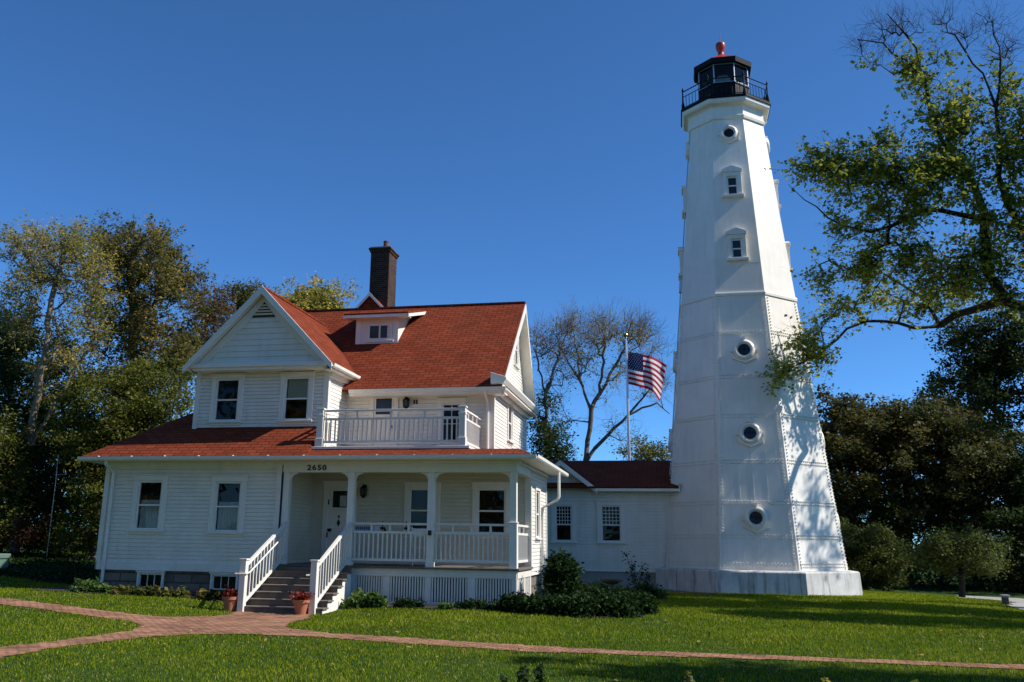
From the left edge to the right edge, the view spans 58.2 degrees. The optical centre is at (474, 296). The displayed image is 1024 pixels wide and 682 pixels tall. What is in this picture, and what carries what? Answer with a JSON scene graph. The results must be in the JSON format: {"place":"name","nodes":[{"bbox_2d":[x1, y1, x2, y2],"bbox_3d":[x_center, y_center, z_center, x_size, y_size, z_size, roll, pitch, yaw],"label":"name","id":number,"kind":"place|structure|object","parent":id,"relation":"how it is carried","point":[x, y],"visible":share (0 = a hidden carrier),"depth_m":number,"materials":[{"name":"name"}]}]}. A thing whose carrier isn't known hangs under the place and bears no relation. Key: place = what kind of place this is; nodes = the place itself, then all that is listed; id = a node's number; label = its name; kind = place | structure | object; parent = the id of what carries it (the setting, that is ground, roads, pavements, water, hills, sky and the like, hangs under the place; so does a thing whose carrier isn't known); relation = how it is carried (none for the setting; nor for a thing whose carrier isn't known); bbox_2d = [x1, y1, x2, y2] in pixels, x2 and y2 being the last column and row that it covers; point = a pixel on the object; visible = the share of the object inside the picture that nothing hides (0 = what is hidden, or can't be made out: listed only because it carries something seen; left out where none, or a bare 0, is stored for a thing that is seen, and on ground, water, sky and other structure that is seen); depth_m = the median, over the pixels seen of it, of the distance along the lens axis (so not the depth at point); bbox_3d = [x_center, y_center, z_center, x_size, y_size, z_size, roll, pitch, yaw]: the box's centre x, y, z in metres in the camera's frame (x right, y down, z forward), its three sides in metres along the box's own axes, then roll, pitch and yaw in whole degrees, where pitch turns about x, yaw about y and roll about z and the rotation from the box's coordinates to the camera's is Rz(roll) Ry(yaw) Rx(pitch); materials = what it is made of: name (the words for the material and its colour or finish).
{"place":"outdoors","nodes":[
{"label":"outdoors","id":0,"kind":"place"},
{"bbox_2d":[0,542,1023,681],"bbox_3d":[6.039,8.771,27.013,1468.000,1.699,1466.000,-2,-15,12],"label":"ground","id":1,"kind":"structure","parent":0,"point":[972,592],"depth_m":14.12,"materials":[{"name":"green plant"}]},
{"bbox_2d":[0,553,10,568],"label":"utility box","id":2,"kind":"object","parent":1,"relation":"on","point":[4,558],"visible":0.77,"depth_m":28.05,"materials":[{"name":"green paint"}]},
{"bbox_2d":[0,511,19,552],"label":"shrub","id":3,"kind":"object","parent":1,"relation":"on","point":[1,536],"visible":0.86,"depth_m":34.48,"materials":[{"name":"green plant"}]},
{"bbox_2d":[0,403,53,551],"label":"tree","id":4,"kind":"object","parent":1,"relation":"on","point":[11,478],"visible":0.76,"depth_m":36.45,"materials":[{"name":"green plant"}]},
{"bbox_2d":[0,511,59,556],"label":"shrub","id":5,"kind":"object","parent":1,"relation":"on","point":[34,538],"visible":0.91,"depth_m":34.49,"materials":[{"name":"green plant"}]},
{"bbox_2d":[0,551,98,583],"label":"hedge","id":6,"kind":"object","parent":1,"relation":"on","point":[45,568],"visible":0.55,"depth_m":29.84,"materials":[{"name":"green plant"}]},
{"bbox_2d":[0,294,104,550],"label":"broad tree","id":7,"kind":"object","parent":1,"relation":"on","point":[10,372],"visible":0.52,"depth_m":46.15,"materials":[{"name":"green plant"}]},
{"bbox_2d":[0,419,107,554],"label":"tree","id":8,"kind":"object","parent":1,"relation":"on","point":[46,495],"visible":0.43,"depth_m":36.83,"materials":[{"name":"green plant"}]},
{"bbox_2d":[37,510,98,557],"bbox_3d":[-15.132,9.018,34.633,2.286,1.836,2.297,-11,-19,38],"label":"shrub","id":9,"kind":"object","parent":1,"relation":"on","point":[59,529],"visible":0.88,"depth_m":34.37,"materials":[{"name":"green plant"}]},
{"bbox_2d":[0,209,140,553],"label":"yellow tree","id":10,"kind":"object","parent":1,"relation":"on","point":[70,248],"visible":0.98,"depth_m":38.75,"materials":[{"name":"green plant"}]},
{"bbox_2d":[38,350,163,555],"bbox_3d":[-15.442,6.342,37.391,4.707,8.426,8.758,9,-17,-28],"label":"tree","id":11,"kind":"object","parent":1,"relation":"on","point":[81,424],"visible":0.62,"depth_m":36.46,"materials":[{"name":"green plant"}]},
{"bbox_2d":[48,415,159,546],"bbox_3d":[-14.094,7.359,36.156,4.981,5.961,7.286,5,-16,-17],"label":"tree","id":12,"kind":"object","parent":1,"relation":"on","point":[96,489],"visible":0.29,"depth_m":34.92,"materials":[{"name":"green plant"}]},
{"bbox_2d":[77,350,196,443],"bbox_3d":[-13.613,6.277,37.382,4.796,8.697,8.776,10,-17,-31],"label":"tree","id":13,"kind":"object","parent":1,"relation":"on","point":[143,378],"visible":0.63,"depth_m":36.93,"materials":[{"name":"green plant"}]},
{"bbox_2d":[67,206,217,405],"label":"broad tree","id":14,"kind":"object","parent":1,"relation":"on","point":[170,285],"visible":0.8,"depth_m":42.16,"materials":[{"name":"green plant"}]},
{"bbox_2d":[166,274,239,351],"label":"broad tree","id":15,"kind":"object","parent":1,"relation":"on","point":[213,320],"visible":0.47,"depth_m":47.55,"materials":[{"name":"green plant"}]},
{"bbox_2d":[217,584,237,610],"bbox_3d":[-5.620,6.951,21.279,0.630,0.590,0.524,-2,-15,12],"label":"flower pot","id":16,"kind":"object","parent":1,"relation":"on","point":[229,597],"visible":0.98,"depth_m":21.14,"materials":[{"name":"ceramic"}]},
{"bbox_2d":[216,277,265,328],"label":"broad tree","id":17,"kind":"object","parent":1,"relation":"on","point":[243,297],"visible":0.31,"depth_m":54.85,"materials":[{"name":"green plant"}]},
{"bbox_2d":[1,395,532,547],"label":"woodland","id":18,"kind":"object","parent":1,"relation":"on","point":[102,469],"depth_m":60.34,"materials":[{"name":"green plant"}]},
{"bbox_2d":[268,270,362,309],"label":"broad tree","id":19,"kind":"object","parent":1,"relation":"on","point":[302,299],"visible":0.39,"depth_m":54.09,"materials":[{"name":"green plant"}]},
{"bbox_2d":[1,557,642,617],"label":"flower bed soil","id":20,"kind":"structure","parent":1,"relation":"on","point":[191,596],"depth_m":23.30,"materials":[{"name":"brown soil"}]},
{"bbox_2d":[69,576,102,591],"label":"hosta plant","id":21,"kind":"object","parent":20,"relation":"on","point":[81,585],"visible":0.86,"depth_m":23.31,"materials":[{"name":"green plant"}]},
{"bbox_2d":[90,583,111,592],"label":"hosta plant","id":22,"kind":"object","parent":20,"relation":"on","point":[105,588],"visible":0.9,"depth_m":23.18,"materials":[{"name":"green plant"}]},
{"bbox_2d":[110,584,132,594],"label":"bedding plant","id":23,"kind":"object","parent":20,"relation":"on","point":[121,589],"visible":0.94,"depth_m":23.10,"materials":[{"name":"green plant"}]},
{"bbox_2d":[130,584,152,595],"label":"bedding plant","id":24,"kind":"object","parent":20,"relation":"on","point":[139,591],"visible":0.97,"depth_m":22.99,"materials":[{"name":"green plant"}]},
{"bbox_2d":[147,585,175,596],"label":"bedding plant","id":25,"kind":"object","parent":20,"relation":"on","point":[157,591],"visible":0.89,"depth_m":22.90,"materials":[{"name":"green plant"}]},
{"bbox_2d":[171,585,191,597],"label":"bedding plant","id":26,"kind":"object","parent":20,"relation":"on","point":[181,592],"visible":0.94,"depth_m":22.80,"materials":[{"name":"green plant"}]},
{"bbox_2d":[196,588,210,599],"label":"bedding plant","id":27,"kind":"object","parent":20,"relation":"on","point":[201,593],"visible":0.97,"depth_m":22.59,"materials":[{"name":"green plant"}]},
{"bbox_2d":[205,589,223,600],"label":"bedding plant","id":28,"kind":"object","parent":20,"relation":"on","point":[212,595],"visible":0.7,"depth_m":22.62,"materials":[{"name":"green plant"}]},
{"bbox_2d":[340,587,388,609],"bbox_3d":[-2.625,7.217,21.946,1.272,0.551,0.659,-2,-15,12],"label":"hosta plant","id":29,"kind":"object","parent":20,"relation":"on","point":[360,600],"visible":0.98,"depth_m":21.85,"materials":[{"name":"green plant"}]},
{"bbox_2d":[392,596,426,607],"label":"shrub","id":30,"kind":"object","parent":20,"relation":"on","point":[405,602],"visible":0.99,"depth_m":21.78,"materials":[{"name":"green plant"}]},
{"bbox_2d":[436,600,455,608],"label":"hosta plant","id":31,"kind":"object","parent":20,"relation":"on","point":[443,605],"visible":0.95,"depth_m":21.48,"materials":[{"name":"green plant"}]},
{"bbox_2d":[453,598,486,609],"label":"shrub","id":32,"kind":"object","parent":20,"relation":"on","point":[470,604],"visible":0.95,"depth_m":21.52,"materials":[{"name":"green plant"}]},
{"bbox_2d":[479,595,501,610],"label":"shrub","id":33,"kind":"object","parent":20,"relation":"on","point":[491,604],"visible":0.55,"depth_m":21.36,"materials":[{"name":"green plant"}]},
{"bbox_2d":[497,589,528,612],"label":"shrub","id":34,"kind":"object","parent":20,"relation":"on","point":[508,602],"visible":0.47,"depth_m":20.92,"materials":[{"name":"green plant"}]},
{"bbox_2d":[513,586,560,614],"bbox_3d":[1.553,6.855,20.714,1.278,0.674,1.283,-2,-15,12],"label":"shrub","id":35,"kind":"object","parent":20,"relation":"on","point":[535,604],"visible":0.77,"depth_m":20.42,"materials":[{"name":"green plant"}]},
{"bbox_2d":[535,545,587,599],"bbox_3d":[2.142,6.908,22.630,1.209,1.545,1.222,9,-17,-27],"label":"shrub","id":36,"kind":"object","parent":20,"relation":"on","point":[561,571],"visible":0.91,"depth_m":22.44,"materials":[{"name":"green plant"}]},
{"bbox_2d":[543,582,606,617],"bbox_3d":[2.190,6.704,20.316,1.527,0.787,1.332,-2,-15,12],"label":"shrub","id":37,"kind":"object","parent":20,"relation":"on","point":[576,605],"visible":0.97,"depth_m":20.06,"materials":[{"name":"green plant"}]},
{"bbox_2d":[576,580,620,597],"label":"shrub","id":38,"kind":"object","parent":20,"relation":"on","point":[592,589],"visible":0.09,"depth_m":23.17,"materials":[{"name":"green plant"}]},
{"bbox_2d":[599,578,622,590],"bbox_3d":[3.689,7.987,24.779,0.660,0.740,0.660,-2,-15,12],"label":"bird bath","id":39,"kind":"object","parent":20,"relation":"on","point":[612,582],"visible":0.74,"depth_m":24.69,"materials":[{"name":"grey stone"}]},
{"bbox_2d":[588,589,647,617],"bbox_3d":[3.063,6.818,20.412,1.586,0.649,1.422,-2,-15,12],"label":"shrub","id":40,"kind":"object","parent":20,"relation":"on","point":[612,606],"visible":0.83,"depth_m":20.18,"materials":[{"name":"green plant"}]},
{"bbox_2d":[611,585,646,598],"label":"shrub","id":41,"kind":"object","parent":20,"relation":"on","point":[625,590],"visible":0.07,"depth_m":23.58,"materials":[{"name":"green plant"}]},
{"bbox_2d":[619,591,660,614],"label":"shrub","id":42,"kind":"object","parent":20,"relation":"on","point":[651,607],"visible":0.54,"depth_m":21.14,"materials":[{"name":"green plant"}]},
{"bbox_2d":[77,241,568,614],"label":"house","id":43,"kind":"structure","parent":1,"relation":"on","point":[300,443],"depth_m":25.17,"materials":[{"name":"white paint"}]},
{"bbox_2d":[127,474,169,534],"bbox_3d":[-8.742,5.634,24.964,1.070,1.580,0.540,-2,-15,12],"label":"window","id":44,"kind":"structure","parent":43,"relation":"in","point":[149,496],"depth_m":24.84,"materials":[{"name":"white paint"}]},
{"bbox_2d":[136,570,165,587],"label":"basement window","id":45,"kind":"structure","parent":43,"relation":"in","point":[144,578],"depth_m":24.25,"materials":[{"name":"white paint"}]},
{"bbox_2d":[209,572,238,589],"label":"basement window","id":46,"kind":"structure","parent":43,"relation":"in","point":[218,580],"depth_m":23.82,"materials":[{"name":"white paint"}]},
{"bbox_2d":[207,373,245,425],"bbox_3d":[-6.927,2.932,26.031,1.040,1.460,0.540,-2,-15,12],"label":"window","id":47,"kind":"structure","parent":43,"relation":"in","point":[227,390],"depth_m":25.99,"materials":[{"name":"white paint"}]},
{"bbox_2d":[205,475,248,536],"bbox_3d":[-6.493,5.564,24.486,1.070,1.590,0.540,-2,-15,12],"label":"window","id":48,"kind":"structure","parent":43,"relation":"in","point":[228,492],"depth_m":24.37,"materials":[{"name":"white paint"}]},
{"bbox_2d":[276,371,315,424],"bbox_3d":[-4.888,2.847,25.603,1.050,1.460,0.540,-2,-15,12],"label":"window","id":49,"kind":"structure","parent":43,"relation":"in","point":[296,397],"depth_m":25.54,"materials":[{"name":"white paint"}]},
{"bbox_2d":[320,481,359,562],"bbox_3d":[-3.801,6.303,25.814,1.090,2.240,0.130,-2,-15,12],"label":"door","id":50,"kind":"structure","parent":43,"relation":"in","point":[335,492],"depth_m":25.90,"materials":[{"name":"white paint"}]},
{"bbox_2d":[355,526,379,530],"bbox_3d":[-2.744,5.915,23.498,0.660,0.120,0.021,-2,-15,12],"label":"porch sign","id":51,"kind":"object","parent":43,"relation":"attached to","point":[365,528],"visible":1,"depth_m":23.50,"materials":[{"name":"blue"}]},
{"bbox_2d":[368,398,398,445],"bbox_3d":[-2.611,3.621,26.289,0.900,1.740,0.100,-2,-15,12],"label":"balcony door","id":52,"kind":"structure","parent":43,"relation":"in","point":[387,403],"depth_m":26.30,"materials":[{"name":"white paint"}]},
{"bbox_2d":[411,527,426,565],"bbox_3d":[-1.416,6.480,23.892,0.450,0.993,0.548,3,-15,-9],"label":"folding chair","id":53,"kind":"object","parent":43,"relation":"on","point":[412,529],"visible":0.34,"depth_m":24.04,"materials":[{"name":"white paint"}]},
{"bbox_2d":[402,482,441,537],"bbox_3d":[-1.408,5.927,25.593,1.090,1.500,0.540,-2,-15,12],"label":"window","id":54,"kind":"structure","parent":43,"relation":"in","point":[416,499],"depth_m":25.59,"materials":[{"name":"white paint"}]},
{"bbox_2d":[436,397,466,445],"bbox_3d":[-0.616,3.563,26.059,0.860,1.350,0.530,-2,-15,12],"label":"glazed door","id":55,"kind":"structure","parent":43,"relation":"in","point":[458,401],"depth_m":26.03,"materials":[{"name":"white paint"}]},
{"bbox_2d":[470,482,509,538],"bbox_3d":[0.498,5.848,25.192,1.130,1.500,0.540,-2,-15,12],"label":"window","id":56,"kind":"structure","parent":43,"relation":"in","point":[489,505],"depth_m":25.23,"materials":[{"name":"white paint"}]},
{"bbox_2d":[506,404,514,446],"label":"window","id":57,"kind":"structure","parent":43,"relation":"in","point":[509,417],"depth_m":28.36,"materials":[{"name":"white paint"}]},
{"bbox_2d":[513,339,520,371],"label":"window","id":58,"kind":"structure","parent":43,"relation":"in","point":[516,356],"depth_m":30.07,"materials":[{"name":"white paint"}]},
{"bbox_2d":[534,485,541,541],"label":"window","id":59,"kind":"structure","parent":43,"relation":"in","point":[537,495],"depth_m":26.13,"materials":[{"name":"white paint"}]},
{"bbox_2d":[8,588,1023,681],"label":"fallen leaves","id":60,"kind":"object","parent":1,"relation":"on","point":[265,639],"visible":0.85,"depth_m":16.48,"materials":[{"name":"brown plant"}]},
{"bbox_2d":[515,665,530,681],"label":"seedling","id":61,"kind":"object","parent":1,"relation":"on","point":[523,671],"visible":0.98,"depth_m":6.77,"materials":[{"name":"green plant"}]},
{"bbox_2d":[526,663,545,681],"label":"seedling","id":62,"kind":"object","parent":1,"relation":"on","point":[537,671],"visible":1,"depth_m":6.75,"materials":[{"name":"green plant"}]},
{"bbox_2d":[527,383,581,460],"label":"tree","id":63,"kind":"object","parent":1,"relation":"on","point":[548,436],"visible":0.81,"depth_m":49.52,"materials":[{"name":"green plant"}]},
{"bbox_2d":[527,304,591,459],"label":"bare tree","id":64,"kind":"object","parent":1,"relation":"on","point":[562,349],"visible":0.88,"depth_m":54.95,"materials":[{"name":"brown plant"}]},
{"bbox_2d":[588,575,624,591],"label":"flower plant","id":65,"kind":"object","parent":1,"relation":"on","point":[606,586],"visible":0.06,"depth_m":26.01,"materials":[{"name":"green plant"}]},
{"bbox_2d":[543,294,676,460],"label":"bare tree","id":66,"kind":"object","parent":1,"relation":"on","point":[640,331],"visible":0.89,"depth_m":55.90,"materials":[{"name":"brown plant"}]},
{"bbox_2d":[547,460,680,587],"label":"connecting wing","id":67,"kind":"structure","parent":1,"relation":"on","point":[601,515],"depth_m":33.69,"materials":[{"name":"white wood"}]},
{"bbox_2d":[550,500,576,544],"bbox_3d":[3.335,8.391,34.175,0.975,1.618,0.598,-2,-15,12],"label":"window","id":68,"kind":"structure","parent":67,"relation":"in","point":[563,512],"depth_m":34.08,"materials":[{"name":"white paint"}]},
{"bbox_2d":[596,500,625,545],"bbox_3d":[5.036,8.321,33.817,1.086,1.618,0.598,-2,-15,12],"label":"window","id":69,"kind":"structure","parent":67,"relation":"in","point":[610,513],"depth_m":33.74,"materials":[{"name":"white paint"}]},
{"bbox_2d":[623,333,630,459],"bbox_3d":[6.578,6.658,39.111,0.230,10.503,0.224,-2,-15,12],"label":"flagpole","id":70,"kind":"object","parent":1,"relation":"on","point":[625,335],"visible":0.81,"depth_m":39.68,"materials":[{"name":"silver metal"}]},
{"bbox_2d":[628,351,666,401],"bbox_3d":[7.395,3.373,39.482,1.662,2.300,0.567,-5,-16,19],"label":"flag","id":71,"kind":"object","parent":70,"relation":"attached to","point":[646,371],"visible":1,"depth_m":39.55,"materials":[{"name":"multicoloured fabric"}]},
{"bbox_2d":[621,551,653,587],"bbox_3d":[4.791,8.170,27.028,0.948,1.338,0.438,-2,-15,12],"label":"rose bush","id":72,"kind":"object","parent":1,"relation":"on","point":[632,575],"visible":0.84,"depth_m":27.02,"materials":[{"name":"green plant"}]},
{"bbox_2d":[611,434,671,460],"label":"tree","id":73,"kind":"object","parent":1,"relation":"on","point":[652,452],"visible":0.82,"depth_m":50.17,"materials":[{"name":"green plant"}]},
{"bbox_2d":[631,579,665,599],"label":"flower plant","id":74,"kind":"object","parent":1,"relation":"on","point":[651,589],"visible":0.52,"depth_m":26.42,"materials":[{"name":"green plant"}]},
{"bbox_2d":[683,670,694,681],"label":"seedling","id":75,"kind":"object","parent":1,"relation":"on","point":[688,676],"visible":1,"depth_m":6.54,"materials":[{"name":"green plant"}]},
{"bbox_2d":[656,32,862,595],"bbox_3d":[10.195,-0.064,35.884,6.918,23.050,6.918,-2,-15,12],"label":"lighthouse","id":76,"kind":"object","parent":1,"relation":"on","point":[752,508],"visible":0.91,"depth_m":32.95,"materials":[{"name":"metal"}]},
{"bbox_2d":[668,429,673,452],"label":"round window","id":77,"kind":"structure","parent":76,"relation":"in","point":[670,439],"depth_m":34.70,"materials":[{"name":"paint"}]},
{"bbox_2d":[678,247,683,280],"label":"hooded window","id":78,"kind":"structure","parent":76,"relation":"in","point":[680,249],"depth_m":36.38,"materials":[{"name":"paint"}]},
{"bbox_2d":[681,185,687,218],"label":"hooded window","id":79,"kind":"structure","parent":76,"relation":"in","point":[684,189],"depth_m":37.00,"materials":[{"name":"paint"}]},
{"bbox_2d":[718,122,738,143],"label":"round window","id":80,"kind":"structure","parent":76,"relation":"in","point":[729,134],"depth_m":35.96,"materials":[{"name":"paint"}]},
{"bbox_2d":[721,165,743,197],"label":"hooded window","id":81,"kind":"structure","parent":76,"relation":"in","point":[732,183],"depth_m":35.23,"materials":[{"name":"paint"}]},
{"bbox_2d":[725,227,748,261],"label":"hooded window","id":82,"kind":"structure","parent":76,"relation":"in","point":[736,237],"depth_m":34.32,"materials":[{"name":"paint"}]},
{"bbox_2d":[731,336,756,363],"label":"round window","id":83,"kind":"structure","parent":76,"relation":"in","point":[743,351],"depth_m":32.89,"materials":[{"name":"paint"}]},
{"bbox_2d":[736,419,763,447],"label":"round window","id":84,"kind":"structure","parent":76,"relation":"in","point":[749,434],"depth_m":31.84,"materials":[{"name":"paint"}]},
{"bbox_2d":[742,503,769,532],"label":"round window","id":85,"kind":"structure","parent":76,"relation":"in","point":[756,518],"depth_m":30.84,"materials":[{"name":"paint"}]},
{"bbox_2d":[773,180,780,211],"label":"hooded window","id":86,"kind":"structure","parent":76,"relation":"in","point":[776,182],"depth_m":36.27,"materials":[{"name":"paint"}]},
{"bbox_2d":[814,383,902,531],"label":"woodland tree","id":87,"kind":"object","parent":1,"relation":"on","point":[845,446],"visible":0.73,"depth_m":48.53,"materials":[{"name":"green plant"}]},
{"bbox_2d":[839,517,917,591],"bbox_3d":[16.807,11.215,39.502,4.566,3.582,4.994,-2,-15,12],"label":"bush","id":88,"kind":"object","parent":1,"relation":"on","point":[875,556],"visible":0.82,"depth_m":38.70,"materials":[{"name":"green plant"}]},
{"bbox_2d":[838,392,918,541],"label":"woodland tree","id":89,"kind":"object","parent":1,"relation":"on","point":[866,523],"visible":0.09,"depth_m":54.08,"materials":[{"name":"green plant"}]},
{"bbox_2d":[755,0,1023,396],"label":"maple tree","id":90,"kind":"object","parent":1,"relation":"on","point":[827,166],"visible":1,"depth_m":30.95,"materials":[{"name":"green plant"}]},
{"bbox_2d":[849,393,966,586],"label":"woodland tree","id":91,"kind":"object","parent":1,"relation":"on","point":[902,451],"visible":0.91,"depth_m":48.55,"materials":[{"name":"green plant"}]},
{"bbox_2d":[832,485,1023,592],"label":"undergrowth","id":92,"kind":"object","parent":1,"relation":"on","point":[929,579],"visible":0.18,"depth_m":46.73,"materials":[{"name":"green plant"}]},
{"bbox_2d":[889,389,1002,584],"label":"woodland tree","id":93,"kind":"object","parent":1,"relation":"on","point":[945,411],"visible":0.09,"depth_m":51.97,"materials":[{"name":"green plant"}]},
{"bbox_2d":[895,518,1021,597],"bbox_3d":[18.823,10.139,35.393,4.400,3.216,5.086,-2,-15,12],"label":"tree","id":94,"kind":"object","parent":1,"relation":"on","point":[959,552],"visible":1,"depth_m":34.87,"materials":[{"name":"green plant"}]},
{"bbox_2d":[916,282,1023,494],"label":"maple tree","id":95,"kind":"object","parent":1,"relation":"on","point":[982,374],"visible":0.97,"depth_m":37.03,"materials":[{"name":"green plant"}]},
{"bbox_2d":[924,407,1020,588],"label":"woodland tree","id":96,"kind":"object","parent":1,"relation":"on","point":[976,456],"visible":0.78,"depth_m":47.40,"materials":[{"name":"green plant"}]},
{"bbox_2d":[965,428,1023,590],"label":"woodland tree","id":97,"kind":"object","parent":1,"relation":"on","point":[999,502],"visible":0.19,"depth_m":48.10,"materials":[{"name":"green plant"}]},
{"bbox_2d":[982,432,1023,591],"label":"woodland tree","id":98,"kind":"object","parent":1,"relation":"on","point":[1016,478],"visible":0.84,"depth_m":44.84,"materials":[{"name":"green plant"}]},
{"bbox_2d":[1000,594,1009,604],"bbox_3d":[16.427,9.422,28.441,0.230,0.403,0.230,-2,-15,12],"label":"bollard","id":99,"kind":"object","parent":1,"relation":"on","point":[1005,599],"visible":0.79,"depth_m":28.38,"materials":[{"name":"stone"}]},
{"bbox_2d":[0,598,1023,668],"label":"path","id":100,"kind":"structure","parent":0,"point":[264,623],"depth_m":16.13,"materials":[{"name":"brick"}]},
{"bbox_2d":[288,589,315,614],"bbox_3d":[-3.929,6.864,20.709,0.685,0.544,0.535,-2,-15,12],"label":"flower pot","id":101,"kind":"object","parent":100,"relation":"on","point":[301,601],"visible":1,"depth_m":20.60,"materials":[{"name":"ceramic"}]},
{"bbox_2d":[0,0,1023,548],"label":"sky","id":102,"kind":"structure","parent":0,"point":[532,152],"materials":[{"name":"blue"}]},
{"bbox_2d":[958,595,1023,608],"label":"road","id":103,"kind":"structure","parent":0,"point":[1019,603],"depth_m":38.60,"materials":[{"name":"concrete"}]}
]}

